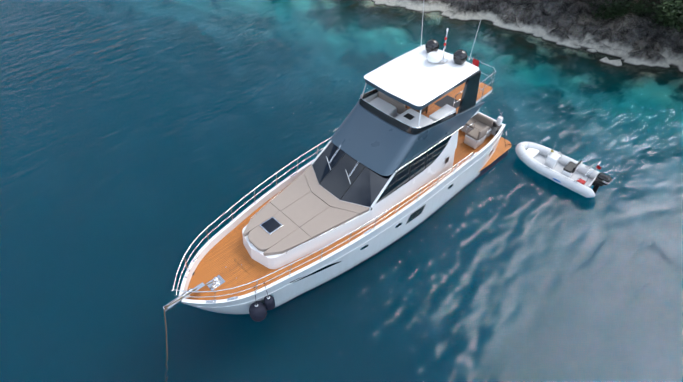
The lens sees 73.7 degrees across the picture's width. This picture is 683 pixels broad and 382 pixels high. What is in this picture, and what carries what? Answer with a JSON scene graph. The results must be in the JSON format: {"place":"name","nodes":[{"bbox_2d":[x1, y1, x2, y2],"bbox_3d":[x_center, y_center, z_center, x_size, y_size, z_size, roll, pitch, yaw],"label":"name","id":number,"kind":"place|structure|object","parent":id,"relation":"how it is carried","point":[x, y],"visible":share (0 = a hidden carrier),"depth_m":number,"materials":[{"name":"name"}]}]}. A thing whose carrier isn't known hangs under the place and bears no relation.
{"place":"outdoors","nodes":[
{"label":"outdoors","id":0,"kind":"place"},
{"bbox_2d":[0,0,682,381],"bbox_3d":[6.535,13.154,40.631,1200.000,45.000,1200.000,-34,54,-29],"label":"sea water","id":1,"kind":"structure","parent":0,"point":[144,144],"depth_m":21.29,"materials":[{"name":"blue liquid"}]},
{"bbox_2d":[163,4,516,357],"bbox_3d":[-0.738,3.536,20.982,22.718,20.411,5.029,-34,54,-29],"label":"yacht","id":2,"kind":"object","parent":1,"relation":"on","point":[416,140],"visible":1,"depth_m":17.73,"materials":[{"name":"white plastic"}]},
{"bbox_2d":[515,141,612,197],"bbox_3d":[10.792,-1.415,22.351,1.986,2.106,4.647,-34,54,-29],"label":"dinghy","id":3,"kind":"object","parent":1,"relation":"on","point":[578,177],"visible":1,"depth_m":22.25,"materials":[{"name":"white plastic"}]},
{"bbox_2d":[371,0,682,72],"bbox_3d":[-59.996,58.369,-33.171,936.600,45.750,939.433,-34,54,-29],"label":"shore terrain","id":4,"kind":"structure","parent":0,"point":[630,38],"depth_m":32.41,"materials":[{"name":"grey stone"}]},
{"bbox_2d":[585,0,682,32],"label":"shrubs","id":5,"kind":"object","parent":4,"relation":"on","point":[621,12],"visible":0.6,"depth_m":31.36,"materials":[{"name":"green plant"}]},
{"bbox_2d":[652,0,682,30],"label":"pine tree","id":6,"kind":"object","parent":4,"relation":"on","point":[676,9],"visible":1,"depth_m":27.96,"materials":[{"name":"green plant"}]}
]}

